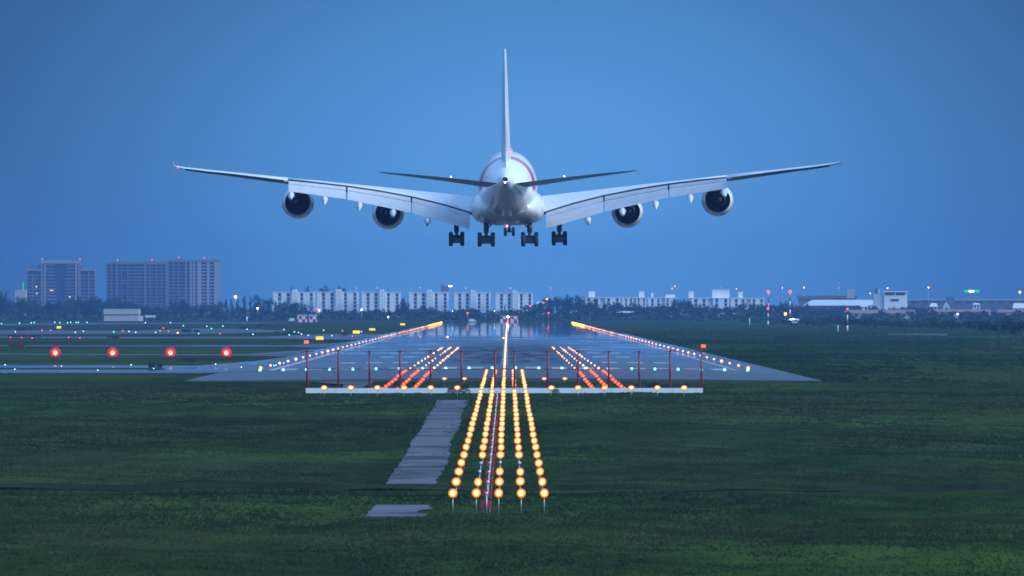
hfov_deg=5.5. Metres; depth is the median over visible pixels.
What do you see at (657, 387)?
approach light
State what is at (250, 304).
conifer tree
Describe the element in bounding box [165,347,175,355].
approach path light
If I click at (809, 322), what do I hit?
scrub bush
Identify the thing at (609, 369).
antenna mast
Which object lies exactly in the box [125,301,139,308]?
broadleaf tree
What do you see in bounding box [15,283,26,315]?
building
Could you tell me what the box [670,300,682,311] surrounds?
broadleaf tree
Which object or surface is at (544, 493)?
approach light
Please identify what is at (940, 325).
scrub bush
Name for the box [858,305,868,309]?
house
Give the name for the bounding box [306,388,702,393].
antenna beam
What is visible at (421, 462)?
path
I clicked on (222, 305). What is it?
broadleaf tree
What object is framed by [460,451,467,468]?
approach light
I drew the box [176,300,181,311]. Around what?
broadleaf tree
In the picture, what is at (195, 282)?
apartment tower
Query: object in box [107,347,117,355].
approach path light
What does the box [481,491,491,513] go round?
flasher unit
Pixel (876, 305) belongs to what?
house
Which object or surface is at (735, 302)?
apartment block
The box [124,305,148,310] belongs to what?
broadleaf tree
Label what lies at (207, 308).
broadleaf tree
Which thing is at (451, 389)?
weed bush
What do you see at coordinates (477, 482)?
approach light
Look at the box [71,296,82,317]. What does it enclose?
broadleaf tree
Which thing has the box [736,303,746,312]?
broadleaf tree
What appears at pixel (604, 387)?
approach light
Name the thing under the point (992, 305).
shed building
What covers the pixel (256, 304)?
broadleaf tree
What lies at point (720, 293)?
roof cube
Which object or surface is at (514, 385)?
antenna mast
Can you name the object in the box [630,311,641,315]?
broadleaf tree
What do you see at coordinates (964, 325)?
scrub bush
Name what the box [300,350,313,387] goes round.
antenna mast
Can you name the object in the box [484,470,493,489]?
flasher unit
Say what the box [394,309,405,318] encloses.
broadleaf tree
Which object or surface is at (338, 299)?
apartment block
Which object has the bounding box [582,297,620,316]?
apartment block
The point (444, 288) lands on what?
rooftop plant room
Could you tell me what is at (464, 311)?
broadleaf tree
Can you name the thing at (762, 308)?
broadleaf tree
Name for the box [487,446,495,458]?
flasher unit
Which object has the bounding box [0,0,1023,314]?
sky
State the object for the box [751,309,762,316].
broadleaf tree
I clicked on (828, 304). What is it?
hangar building
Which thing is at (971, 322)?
scrub bush
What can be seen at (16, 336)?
airfield sign
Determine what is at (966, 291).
lit billboard
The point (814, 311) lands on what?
broadleaf tree
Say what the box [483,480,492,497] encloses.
flasher unit
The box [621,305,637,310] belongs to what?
broadleaf tree
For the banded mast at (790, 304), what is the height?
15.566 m
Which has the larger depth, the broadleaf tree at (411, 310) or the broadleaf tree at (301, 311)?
the broadleaf tree at (411, 310)
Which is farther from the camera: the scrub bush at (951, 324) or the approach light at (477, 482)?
the scrub bush at (951, 324)
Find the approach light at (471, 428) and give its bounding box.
[468,426,474,437]
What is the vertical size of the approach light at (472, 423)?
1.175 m
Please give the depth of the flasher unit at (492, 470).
585.60 m
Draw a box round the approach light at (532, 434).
[530,431,535,437]
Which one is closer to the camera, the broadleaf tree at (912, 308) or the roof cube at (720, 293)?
the broadleaf tree at (912, 308)
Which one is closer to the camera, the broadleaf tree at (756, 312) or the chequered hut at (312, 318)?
the chequered hut at (312, 318)
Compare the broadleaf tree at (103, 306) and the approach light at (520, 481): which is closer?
the approach light at (520, 481)
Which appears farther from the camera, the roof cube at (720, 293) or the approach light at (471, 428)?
the roof cube at (720, 293)
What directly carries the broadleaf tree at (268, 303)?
on the ground at (130, 351)
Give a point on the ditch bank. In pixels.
(595, 487)
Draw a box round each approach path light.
[50,347,60,355]
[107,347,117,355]
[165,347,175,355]
[221,347,231,355]
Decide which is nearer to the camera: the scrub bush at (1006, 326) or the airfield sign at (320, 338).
the airfield sign at (320, 338)
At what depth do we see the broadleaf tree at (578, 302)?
6598.42 m
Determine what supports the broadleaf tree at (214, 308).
on the ground at (130, 351)
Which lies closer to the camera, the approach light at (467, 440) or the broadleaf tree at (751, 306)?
the approach light at (467, 440)
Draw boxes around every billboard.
[145,315,155,317]
[964,290,978,298]
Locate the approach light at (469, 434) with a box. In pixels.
[467,431,472,445]
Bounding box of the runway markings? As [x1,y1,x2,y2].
[267,323,734,370]
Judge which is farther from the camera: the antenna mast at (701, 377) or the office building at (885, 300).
the office building at (885, 300)
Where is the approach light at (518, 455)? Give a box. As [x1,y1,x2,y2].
[515,451,522,467]
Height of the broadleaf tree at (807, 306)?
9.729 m
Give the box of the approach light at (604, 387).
[601,385,607,395]
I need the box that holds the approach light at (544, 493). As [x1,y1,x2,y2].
[540,488,548,513]
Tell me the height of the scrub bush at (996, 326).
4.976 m
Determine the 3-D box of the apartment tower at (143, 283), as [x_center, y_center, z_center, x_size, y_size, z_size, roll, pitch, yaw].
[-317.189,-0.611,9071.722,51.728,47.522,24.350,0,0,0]
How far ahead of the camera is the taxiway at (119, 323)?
4893.19 m
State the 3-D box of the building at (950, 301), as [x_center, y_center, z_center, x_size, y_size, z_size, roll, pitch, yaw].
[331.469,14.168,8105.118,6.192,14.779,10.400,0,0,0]
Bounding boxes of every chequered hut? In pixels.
[297,315,306,321]
[309,315,316,321]
[500,316,505,321]
[510,316,517,321]
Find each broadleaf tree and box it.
[0,291,7,311]
[1,301,15,312]
[8,298,22,309]
[10,305,26,316]
[18,298,31,316]
[27,298,37,313]
[38,305,49,315]
[45,301,56,311]
[57,299,72,308]
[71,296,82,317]
[80,298,89,310]
[83,306,101,315]
[88,298,95,309]
[90,296,101,310]
[101,298,111,308]
[104,296,125,308]
[119,300,129,308]
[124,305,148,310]
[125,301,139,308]
[153,311,175,316]
[166,300,176,311]
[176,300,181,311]
[181,299,190,311]
[181,304,202,312]
[201,305,215,314]
[209,303,223,313]
[216,300,227,310]
[232,306,245,318]
[243,308,267,314]
[252,295,261,309]
[264,298,275,314]
[264,309,279,317]
[271,309,286,314]
[281,300,302,313]
[296,304,312,313]
[319,285,331,291]
[394,302,406,314]
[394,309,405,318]
[400,298,409,309]
[406,308,419,312]
[420,305,435,312]
[452,309,472,313]
[522,304,536,316]
[525,306,538,313]
[530,307,549,314]
[537,300,547,314]
[544,305,554,318]
[545,296,558,315]
[553,298,561,310]
[557,297,568,308]
[559,307,571,312]
[562,296,572,313]
[573,296,581,311]
[575,301,591,317]
[578,304,599,315]
[578,309,585,316]
[588,299,597,313]
[602,301,620,308]
[604,313,621,317]
[610,302,623,318]
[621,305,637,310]
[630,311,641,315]
[632,304,641,312]
[649,304,673,312]
[667,309,678,316]
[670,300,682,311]
[672,299,685,314]
[677,310,688,314]
[683,299,693,315]
[683,306,709,313]
[687,302,694,310]
[696,304,708,312]
[717,307,735,313]
[724,312,747,316]
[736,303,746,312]
[737,306,755,312]
[748,303,759,309]
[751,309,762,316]
[757,304,770,310]
[764,303,786,315]
[766,309,779,317]
[782,304,794,312]
[803,304,812,315]
[803,307,823,312]
[808,308,828,313]
[840,305,848,312]
[905,306,919,312]
[905,310,915,317]
[914,306,930,313]
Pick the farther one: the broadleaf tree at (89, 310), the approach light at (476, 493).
the broadleaf tree at (89, 310)
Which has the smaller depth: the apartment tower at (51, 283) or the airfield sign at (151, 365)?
the airfield sign at (151, 365)
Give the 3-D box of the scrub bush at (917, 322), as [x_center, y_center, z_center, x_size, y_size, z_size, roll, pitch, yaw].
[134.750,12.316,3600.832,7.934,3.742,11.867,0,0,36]
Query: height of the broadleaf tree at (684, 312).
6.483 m
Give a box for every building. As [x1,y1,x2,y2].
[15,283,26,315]
[103,309,139,320]
[798,296,856,307]
[803,300,872,316]
[844,310,915,318]
[873,288,907,309]
[908,299,1023,312]
[928,309,990,317]
[946,297,953,308]
[997,310,1023,314]
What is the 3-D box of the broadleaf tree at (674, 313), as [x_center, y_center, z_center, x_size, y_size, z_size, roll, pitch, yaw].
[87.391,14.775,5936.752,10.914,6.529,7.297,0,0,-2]
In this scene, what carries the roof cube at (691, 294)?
on the apartment block at (721, 303)
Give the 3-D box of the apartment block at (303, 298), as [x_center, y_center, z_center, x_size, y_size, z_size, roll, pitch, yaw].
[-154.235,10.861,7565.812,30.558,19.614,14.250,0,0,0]
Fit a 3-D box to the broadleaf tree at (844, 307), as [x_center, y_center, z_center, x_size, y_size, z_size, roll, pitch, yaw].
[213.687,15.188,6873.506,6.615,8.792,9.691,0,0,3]
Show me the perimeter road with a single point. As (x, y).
(913, 334)
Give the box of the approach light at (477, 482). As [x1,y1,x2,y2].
[474,478,481,486]
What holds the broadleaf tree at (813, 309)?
on the ground at (130, 351)
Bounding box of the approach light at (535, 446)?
[532,443,538,450]
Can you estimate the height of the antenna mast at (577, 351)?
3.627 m
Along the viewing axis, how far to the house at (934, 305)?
6801.19 m
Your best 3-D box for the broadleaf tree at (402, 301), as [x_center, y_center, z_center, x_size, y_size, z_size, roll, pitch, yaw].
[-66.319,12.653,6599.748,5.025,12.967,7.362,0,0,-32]
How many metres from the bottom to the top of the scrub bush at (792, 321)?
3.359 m
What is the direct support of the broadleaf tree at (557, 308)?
on the ground at (130, 351)
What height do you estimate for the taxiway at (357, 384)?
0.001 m
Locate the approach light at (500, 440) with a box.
[498,437,503,443]
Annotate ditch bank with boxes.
[0,482,1023,493]
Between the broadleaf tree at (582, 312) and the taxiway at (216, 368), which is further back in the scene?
the broadleaf tree at (582, 312)
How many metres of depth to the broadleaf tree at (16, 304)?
6641.23 m
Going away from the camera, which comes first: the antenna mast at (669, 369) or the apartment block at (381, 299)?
the antenna mast at (669, 369)
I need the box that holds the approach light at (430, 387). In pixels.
[427,385,433,396]
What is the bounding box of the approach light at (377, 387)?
[374,385,380,395]
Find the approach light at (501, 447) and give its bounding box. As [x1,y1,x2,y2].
[498,444,504,450]
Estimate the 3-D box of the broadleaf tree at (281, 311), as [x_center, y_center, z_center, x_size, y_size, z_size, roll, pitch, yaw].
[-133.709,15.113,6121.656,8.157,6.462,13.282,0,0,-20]
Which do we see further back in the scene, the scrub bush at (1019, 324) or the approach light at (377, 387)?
the scrub bush at (1019, 324)
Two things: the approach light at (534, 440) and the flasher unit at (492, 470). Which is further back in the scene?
the approach light at (534, 440)
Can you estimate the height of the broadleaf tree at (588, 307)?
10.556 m
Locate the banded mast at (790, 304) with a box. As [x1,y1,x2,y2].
[789,290,790,318]
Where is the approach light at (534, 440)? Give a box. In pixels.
[531,437,537,443]
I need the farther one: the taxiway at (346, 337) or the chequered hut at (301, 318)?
the chequered hut at (301, 318)
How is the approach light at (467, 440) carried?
on the ground at (130, 351)
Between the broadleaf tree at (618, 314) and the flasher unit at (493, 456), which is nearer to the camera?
the flasher unit at (493, 456)
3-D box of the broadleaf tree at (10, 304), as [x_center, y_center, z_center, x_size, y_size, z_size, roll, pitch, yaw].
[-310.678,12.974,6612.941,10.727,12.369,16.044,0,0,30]
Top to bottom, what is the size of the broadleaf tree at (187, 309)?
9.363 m
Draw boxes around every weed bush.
[445,387,458,394]
[454,385,470,394]
[552,389,559,394]
[646,383,657,387]
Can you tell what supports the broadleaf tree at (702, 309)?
on the ground at (130, 351)
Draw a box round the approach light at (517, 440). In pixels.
[514,437,520,443]
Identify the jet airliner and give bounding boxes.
[173,49,841,246]
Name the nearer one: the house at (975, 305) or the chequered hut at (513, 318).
the chequered hut at (513, 318)
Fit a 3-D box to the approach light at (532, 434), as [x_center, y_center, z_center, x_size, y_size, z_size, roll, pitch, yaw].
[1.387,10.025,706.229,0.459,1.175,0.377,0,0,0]
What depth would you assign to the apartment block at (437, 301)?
7479.98 m
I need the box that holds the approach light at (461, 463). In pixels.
[457,459,464,477]
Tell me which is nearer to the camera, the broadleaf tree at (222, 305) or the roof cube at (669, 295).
the broadleaf tree at (222, 305)
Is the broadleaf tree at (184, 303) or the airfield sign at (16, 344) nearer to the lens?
the airfield sign at (16, 344)
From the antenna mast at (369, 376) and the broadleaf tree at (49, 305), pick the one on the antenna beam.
the antenna mast at (369, 376)
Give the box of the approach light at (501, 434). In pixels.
[498,431,504,437]
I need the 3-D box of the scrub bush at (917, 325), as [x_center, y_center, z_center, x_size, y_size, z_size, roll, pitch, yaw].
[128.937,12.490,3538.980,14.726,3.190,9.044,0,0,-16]
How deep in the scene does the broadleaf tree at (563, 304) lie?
6426.12 m
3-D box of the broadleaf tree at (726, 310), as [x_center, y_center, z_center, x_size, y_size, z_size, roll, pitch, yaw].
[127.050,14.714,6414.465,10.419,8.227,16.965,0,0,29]
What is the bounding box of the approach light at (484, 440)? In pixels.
[481,437,487,443]
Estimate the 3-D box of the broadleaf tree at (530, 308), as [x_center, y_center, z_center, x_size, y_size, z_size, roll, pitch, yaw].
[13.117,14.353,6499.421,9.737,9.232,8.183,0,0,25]
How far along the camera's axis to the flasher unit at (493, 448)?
675.60 m
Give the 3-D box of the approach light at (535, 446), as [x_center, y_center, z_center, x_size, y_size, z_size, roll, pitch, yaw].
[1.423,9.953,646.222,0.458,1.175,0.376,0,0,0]
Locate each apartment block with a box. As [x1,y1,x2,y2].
[272,289,314,314]
[316,289,358,313]
[361,289,400,316]
[408,290,448,311]
[453,290,490,316]
[495,290,532,314]
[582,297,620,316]
[621,297,645,316]
[647,297,676,314]
[688,298,728,315]
[730,298,764,308]
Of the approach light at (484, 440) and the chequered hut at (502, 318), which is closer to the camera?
the approach light at (484, 440)
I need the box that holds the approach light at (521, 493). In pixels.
[516,488,525,512]
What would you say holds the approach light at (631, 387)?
on the ground at (130, 351)
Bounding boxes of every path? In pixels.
[365,505,432,516]
[387,400,468,483]
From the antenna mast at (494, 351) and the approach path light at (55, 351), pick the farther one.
the approach path light at (55, 351)
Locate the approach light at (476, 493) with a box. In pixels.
[472,488,480,513]
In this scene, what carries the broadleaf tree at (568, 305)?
on the ground at (130, 351)
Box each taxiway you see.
[0,322,258,325]
[0,328,286,333]
[0,334,381,339]
[0,340,357,347]
[0,348,323,355]
[0,357,284,372]
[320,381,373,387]
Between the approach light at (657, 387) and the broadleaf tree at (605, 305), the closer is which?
the approach light at (657, 387)
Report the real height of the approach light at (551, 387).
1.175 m
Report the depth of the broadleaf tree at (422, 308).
6099.04 m
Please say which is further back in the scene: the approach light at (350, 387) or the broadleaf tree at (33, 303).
the broadleaf tree at (33, 303)
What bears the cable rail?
attached to the antenna mast at (430, 378)
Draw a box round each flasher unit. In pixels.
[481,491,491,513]
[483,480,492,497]
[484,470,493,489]
[485,461,493,477]
[486,453,494,469]
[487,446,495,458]
[488,439,495,450]
[489,433,496,444]
[490,428,496,440]
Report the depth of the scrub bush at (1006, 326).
2622.07 m
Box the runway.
[186,322,821,381]
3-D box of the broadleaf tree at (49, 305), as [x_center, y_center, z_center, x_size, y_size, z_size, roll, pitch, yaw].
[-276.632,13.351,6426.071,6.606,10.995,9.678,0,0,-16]
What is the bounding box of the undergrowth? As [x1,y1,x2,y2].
[0,308,1023,320]
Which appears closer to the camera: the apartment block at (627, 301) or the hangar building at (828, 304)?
the hangar building at (828, 304)
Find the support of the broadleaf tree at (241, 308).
on the ground at (130, 351)
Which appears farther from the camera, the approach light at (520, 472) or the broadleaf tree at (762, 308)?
the broadleaf tree at (762, 308)
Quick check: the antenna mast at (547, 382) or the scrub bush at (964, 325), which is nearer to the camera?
the antenna mast at (547, 382)
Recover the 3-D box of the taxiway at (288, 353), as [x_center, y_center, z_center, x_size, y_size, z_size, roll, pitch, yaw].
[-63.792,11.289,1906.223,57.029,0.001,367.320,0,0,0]
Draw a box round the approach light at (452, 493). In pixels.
[448,488,457,512]
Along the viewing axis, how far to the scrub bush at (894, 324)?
3537.92 m
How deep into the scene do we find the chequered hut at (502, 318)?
5299.98 m
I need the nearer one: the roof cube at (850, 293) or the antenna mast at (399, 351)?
the antenna mast at (399, 351)
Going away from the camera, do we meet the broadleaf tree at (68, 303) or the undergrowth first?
the undergrowth
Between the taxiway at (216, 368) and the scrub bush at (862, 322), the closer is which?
the taxiway at (216, 368)
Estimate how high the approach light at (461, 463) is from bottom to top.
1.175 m
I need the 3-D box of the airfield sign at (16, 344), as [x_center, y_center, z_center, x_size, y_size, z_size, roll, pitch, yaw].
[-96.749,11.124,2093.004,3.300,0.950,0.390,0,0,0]
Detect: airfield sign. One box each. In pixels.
[8,335,23,337]
[8,343,24,346]
[148,363,155,368]
[184,358,196,362]
[316,336,323,340]
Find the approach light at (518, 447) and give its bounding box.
[515,444,521,450]
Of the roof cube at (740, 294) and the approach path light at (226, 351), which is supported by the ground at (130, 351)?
the approach path light at (226, 351)
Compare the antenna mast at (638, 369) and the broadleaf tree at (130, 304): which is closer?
the antenna mast at (638, 369)
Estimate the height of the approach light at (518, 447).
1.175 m
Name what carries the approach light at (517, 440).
on the ground at (130, 351)
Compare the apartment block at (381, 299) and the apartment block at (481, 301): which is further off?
the apartment block at (381, 299)
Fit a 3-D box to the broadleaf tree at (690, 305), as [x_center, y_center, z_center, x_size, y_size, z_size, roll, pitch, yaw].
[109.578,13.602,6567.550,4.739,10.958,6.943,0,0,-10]
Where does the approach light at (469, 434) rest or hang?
on the ground at (130, 351)
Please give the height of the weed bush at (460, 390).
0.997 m
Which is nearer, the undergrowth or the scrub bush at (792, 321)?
the scrub bush at (792, 321)
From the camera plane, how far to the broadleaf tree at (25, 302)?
6547.69 m
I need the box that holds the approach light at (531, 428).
[529,425,534,431]
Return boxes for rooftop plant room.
[441,284,451,291]
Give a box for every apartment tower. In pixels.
[26,259,95,314]
[106,259,166,308]
[167,257,219,314]
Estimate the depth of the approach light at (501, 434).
706.07 m
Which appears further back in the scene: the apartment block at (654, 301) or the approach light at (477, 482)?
the apartment block at (654, 301)
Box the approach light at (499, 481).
[495,477,503,487]
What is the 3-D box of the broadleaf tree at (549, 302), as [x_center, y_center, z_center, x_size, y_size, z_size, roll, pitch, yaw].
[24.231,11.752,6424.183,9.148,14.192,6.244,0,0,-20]
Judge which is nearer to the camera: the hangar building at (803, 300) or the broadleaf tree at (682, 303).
the broadleaf tree at (682, 303)
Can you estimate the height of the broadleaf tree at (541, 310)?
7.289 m
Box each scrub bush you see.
[739,320,766,321]
[780,319,813,326]
[805,319,819,325]
[827,317,848,326]
[836,318,848,328]
[845,318,869,329]
[854,318,883,329]
[882,321,924,329]
[883,320,901,327]
[890,322,922,331]
[900,320,920,329]
[921,322,956,333]
[941,319,962,333]
[957,321,974,332]
[967,320,989,334]
[972,318,990,336]
[985,320,1010,337]
[992,315,1013,334]
[1000,318,1021,338]
[1007,318,1023,340]
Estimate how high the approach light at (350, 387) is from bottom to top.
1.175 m
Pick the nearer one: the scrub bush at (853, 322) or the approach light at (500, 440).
the approach light at (500, 440)
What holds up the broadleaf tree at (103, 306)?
on the ground at (130, 351)
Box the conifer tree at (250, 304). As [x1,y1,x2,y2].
[247,297,252,312]
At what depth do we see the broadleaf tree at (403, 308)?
6368.16 m
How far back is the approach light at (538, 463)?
585.90 m
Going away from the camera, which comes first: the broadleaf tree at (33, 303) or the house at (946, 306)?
the broadleaf tree at (33, 303)
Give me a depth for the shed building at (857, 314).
6100.67 m
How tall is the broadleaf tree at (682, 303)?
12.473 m
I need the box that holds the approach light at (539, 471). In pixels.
[536,467,543,489]
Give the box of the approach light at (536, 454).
[533,451,539,468]
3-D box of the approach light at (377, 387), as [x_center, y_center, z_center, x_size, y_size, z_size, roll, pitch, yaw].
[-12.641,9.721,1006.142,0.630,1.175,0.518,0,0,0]
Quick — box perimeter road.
[888,333,947,334]
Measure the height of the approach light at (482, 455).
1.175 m
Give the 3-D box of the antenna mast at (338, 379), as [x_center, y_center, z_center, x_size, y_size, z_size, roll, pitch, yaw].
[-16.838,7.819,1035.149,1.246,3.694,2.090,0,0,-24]
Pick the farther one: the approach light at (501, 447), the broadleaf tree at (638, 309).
the broadleaf tree at (638, 309)
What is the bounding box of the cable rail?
[308,368,699,369]
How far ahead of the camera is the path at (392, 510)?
498.60 m
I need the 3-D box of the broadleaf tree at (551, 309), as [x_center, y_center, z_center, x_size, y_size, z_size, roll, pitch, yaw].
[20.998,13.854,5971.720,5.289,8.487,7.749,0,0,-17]
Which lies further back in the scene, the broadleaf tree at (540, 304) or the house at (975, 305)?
the house at (975, 305)
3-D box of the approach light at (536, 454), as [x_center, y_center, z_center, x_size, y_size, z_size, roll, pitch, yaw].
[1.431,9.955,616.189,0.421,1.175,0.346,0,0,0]
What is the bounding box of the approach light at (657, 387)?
[654,385,660,396]
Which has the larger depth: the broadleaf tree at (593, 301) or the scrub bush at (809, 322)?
the broadleaf tree at (593, 301)
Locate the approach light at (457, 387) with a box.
[454,385,460,396]
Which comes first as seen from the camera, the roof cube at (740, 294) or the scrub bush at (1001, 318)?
the scrub bush at (1001, 318)
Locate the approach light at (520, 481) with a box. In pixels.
[515,477,524,498]
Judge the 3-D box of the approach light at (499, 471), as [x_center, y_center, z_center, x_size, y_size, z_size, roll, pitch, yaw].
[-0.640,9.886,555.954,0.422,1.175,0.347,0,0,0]
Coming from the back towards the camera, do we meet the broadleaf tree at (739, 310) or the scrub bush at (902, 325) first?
the broadleaf tree at (739, 310)
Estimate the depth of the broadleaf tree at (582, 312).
6102.86 m
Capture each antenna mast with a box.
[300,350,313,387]
[336,350,340,387]
[367,351,371,387]
[393,350,406,387]
[429,350,431,384]
[455,350,467,387]
[488,350,501,387]
[507,350,520,387]
[541,351,553,387]
[571,350,584,384]
[608,351,610,387]
[637,351,640,387]
[668,350,671,387]
[695,350,707,387]
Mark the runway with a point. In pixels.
(479, 341)
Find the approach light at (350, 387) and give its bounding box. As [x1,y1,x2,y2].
[347,385,353,396]
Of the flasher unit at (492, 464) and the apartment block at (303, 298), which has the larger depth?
the apartment block at (303, 298)
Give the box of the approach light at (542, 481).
[538,477,545,488]
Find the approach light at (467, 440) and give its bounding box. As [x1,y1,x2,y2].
[465,437,470,443]
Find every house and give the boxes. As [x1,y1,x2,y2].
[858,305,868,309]
[870,303,879,308]
[929,303,937,308]
[943,302,949,308]
[972,303,979,308]
[1012,303,1023,309]
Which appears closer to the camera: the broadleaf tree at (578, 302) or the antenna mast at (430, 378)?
the antenna mast at (430, 378)
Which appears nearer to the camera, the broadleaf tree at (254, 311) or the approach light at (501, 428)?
the approach light at (501, 428)
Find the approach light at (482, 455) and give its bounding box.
[479,451,485,469]
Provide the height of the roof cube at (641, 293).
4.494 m
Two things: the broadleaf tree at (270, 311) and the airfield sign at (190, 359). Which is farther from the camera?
the broadleaf tree at (270, 311)
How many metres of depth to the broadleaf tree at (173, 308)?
6832.64 m
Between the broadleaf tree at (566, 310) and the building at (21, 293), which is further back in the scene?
the building at (21, 293)
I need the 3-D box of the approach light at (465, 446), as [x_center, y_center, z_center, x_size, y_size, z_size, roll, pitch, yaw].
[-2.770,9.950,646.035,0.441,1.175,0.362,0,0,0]
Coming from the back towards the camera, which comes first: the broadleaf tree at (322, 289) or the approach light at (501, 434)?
the broadleaf tree at (322, 289)
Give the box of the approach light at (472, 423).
[469,421,475,432]
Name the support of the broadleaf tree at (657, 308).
on the ground at (130, 351)
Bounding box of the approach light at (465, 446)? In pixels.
[462,443,469,450]
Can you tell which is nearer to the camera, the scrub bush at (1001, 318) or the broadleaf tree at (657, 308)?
the scrub bush at (1001, 318)
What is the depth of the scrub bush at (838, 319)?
4181.94 m
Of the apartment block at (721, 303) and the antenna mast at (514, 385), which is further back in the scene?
the apartment block at (721, 303)
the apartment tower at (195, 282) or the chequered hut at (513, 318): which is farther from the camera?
the apartment tower at (195, 282)
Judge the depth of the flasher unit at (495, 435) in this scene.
735.60 m
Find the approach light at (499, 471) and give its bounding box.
[496,467,503,476]
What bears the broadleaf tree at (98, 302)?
on the ground at (130, 351)
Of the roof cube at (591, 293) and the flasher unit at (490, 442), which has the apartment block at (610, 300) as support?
the roof cube at (591, 293)
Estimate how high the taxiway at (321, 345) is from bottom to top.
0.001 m
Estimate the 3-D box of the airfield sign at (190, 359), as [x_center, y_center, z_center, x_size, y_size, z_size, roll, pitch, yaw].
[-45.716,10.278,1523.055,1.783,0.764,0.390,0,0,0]
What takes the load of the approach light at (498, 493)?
on the ground at (130, 351)
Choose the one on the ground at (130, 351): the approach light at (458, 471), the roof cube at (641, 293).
the approach light at (458, 471)
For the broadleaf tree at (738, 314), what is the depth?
5904.73 m
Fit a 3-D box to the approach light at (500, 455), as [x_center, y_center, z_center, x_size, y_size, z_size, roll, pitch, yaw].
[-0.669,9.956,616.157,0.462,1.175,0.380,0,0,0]
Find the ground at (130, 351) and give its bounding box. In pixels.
[0,315,1023,575]
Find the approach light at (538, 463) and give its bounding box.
[535,459,542,479]
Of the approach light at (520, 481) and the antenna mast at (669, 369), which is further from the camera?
the antenna mast at (669, 369)
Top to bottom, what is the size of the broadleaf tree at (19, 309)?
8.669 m
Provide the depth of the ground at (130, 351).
639.96 m
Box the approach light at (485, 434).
[482,431,488,444]
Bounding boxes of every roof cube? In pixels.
[589,291,594,296]
[639,291,643,296]
[665,294,674,296]
[689,291,693,297]
[712,289,729,297]
[738,291,742,297]
[847,289,854,297]
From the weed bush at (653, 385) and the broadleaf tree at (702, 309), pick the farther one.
the broadleaf tree at (702, 309)
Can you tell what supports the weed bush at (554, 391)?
on the ground at (130, 351)
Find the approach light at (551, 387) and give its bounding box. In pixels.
[548,385,554,395]
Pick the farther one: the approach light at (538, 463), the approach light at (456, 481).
the approach light at (538, 463)
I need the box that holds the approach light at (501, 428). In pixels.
[498,425,504,431]
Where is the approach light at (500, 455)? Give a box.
[496,451,503,466]
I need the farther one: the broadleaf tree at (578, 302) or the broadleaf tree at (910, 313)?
the broadleaf tree at (578, 302)
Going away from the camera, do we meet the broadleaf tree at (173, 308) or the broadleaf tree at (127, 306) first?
the broadleaf tree at (127, 306)
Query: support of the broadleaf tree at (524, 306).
on the ground at (130, 351)
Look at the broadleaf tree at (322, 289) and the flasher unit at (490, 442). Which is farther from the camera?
the broadleaf tree at (322, 289)
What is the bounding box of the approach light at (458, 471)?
[454,467,462,489]
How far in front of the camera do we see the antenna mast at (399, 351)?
1034.90 m
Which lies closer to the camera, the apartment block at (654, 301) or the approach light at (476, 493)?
the approach light at (476, 493)
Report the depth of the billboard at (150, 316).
5659.91 m
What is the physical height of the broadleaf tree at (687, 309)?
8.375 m
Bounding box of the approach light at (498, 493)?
[494,488,502,513]
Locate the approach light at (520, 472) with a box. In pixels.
[516,468,523,476]
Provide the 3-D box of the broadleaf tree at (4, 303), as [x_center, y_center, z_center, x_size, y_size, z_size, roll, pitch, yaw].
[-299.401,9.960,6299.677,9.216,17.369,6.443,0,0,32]
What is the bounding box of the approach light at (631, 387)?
[628,385,634,396]
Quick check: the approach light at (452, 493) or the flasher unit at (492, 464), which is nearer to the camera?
the approach light at (452, 493)
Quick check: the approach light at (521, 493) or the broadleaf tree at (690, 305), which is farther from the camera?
the broadleaf tree at (690, 305)
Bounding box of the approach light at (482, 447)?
[479,444,486,450]
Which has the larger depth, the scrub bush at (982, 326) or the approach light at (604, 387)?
the scrub bush at (982, 326)
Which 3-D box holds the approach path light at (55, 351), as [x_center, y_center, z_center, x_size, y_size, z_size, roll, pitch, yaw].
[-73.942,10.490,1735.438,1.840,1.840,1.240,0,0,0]
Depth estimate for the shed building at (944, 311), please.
6302.09 m
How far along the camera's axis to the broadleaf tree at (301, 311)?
5959.26 m
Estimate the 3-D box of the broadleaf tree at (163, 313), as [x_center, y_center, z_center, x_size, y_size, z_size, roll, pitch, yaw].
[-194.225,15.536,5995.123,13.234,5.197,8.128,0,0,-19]
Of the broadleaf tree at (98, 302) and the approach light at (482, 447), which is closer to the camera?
the approach light at (482, 447)
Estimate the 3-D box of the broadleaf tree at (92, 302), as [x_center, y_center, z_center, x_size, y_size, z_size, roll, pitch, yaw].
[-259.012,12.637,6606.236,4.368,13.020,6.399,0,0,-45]
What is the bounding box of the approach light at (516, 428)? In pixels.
[514,426,519,431]
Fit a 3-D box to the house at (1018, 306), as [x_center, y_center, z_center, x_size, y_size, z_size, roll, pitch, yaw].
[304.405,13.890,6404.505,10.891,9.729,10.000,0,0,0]
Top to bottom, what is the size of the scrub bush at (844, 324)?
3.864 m
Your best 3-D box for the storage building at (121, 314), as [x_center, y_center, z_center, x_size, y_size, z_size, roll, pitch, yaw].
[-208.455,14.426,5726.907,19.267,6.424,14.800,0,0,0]
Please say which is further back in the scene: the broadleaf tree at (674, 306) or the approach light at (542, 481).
the broadleaf tree at (674, 306)
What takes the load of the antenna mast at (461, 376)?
on the antenna beam
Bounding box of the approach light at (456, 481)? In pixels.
[451,477,460,497]
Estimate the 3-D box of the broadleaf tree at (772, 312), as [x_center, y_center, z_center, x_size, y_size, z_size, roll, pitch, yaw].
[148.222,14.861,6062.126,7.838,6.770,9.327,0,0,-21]

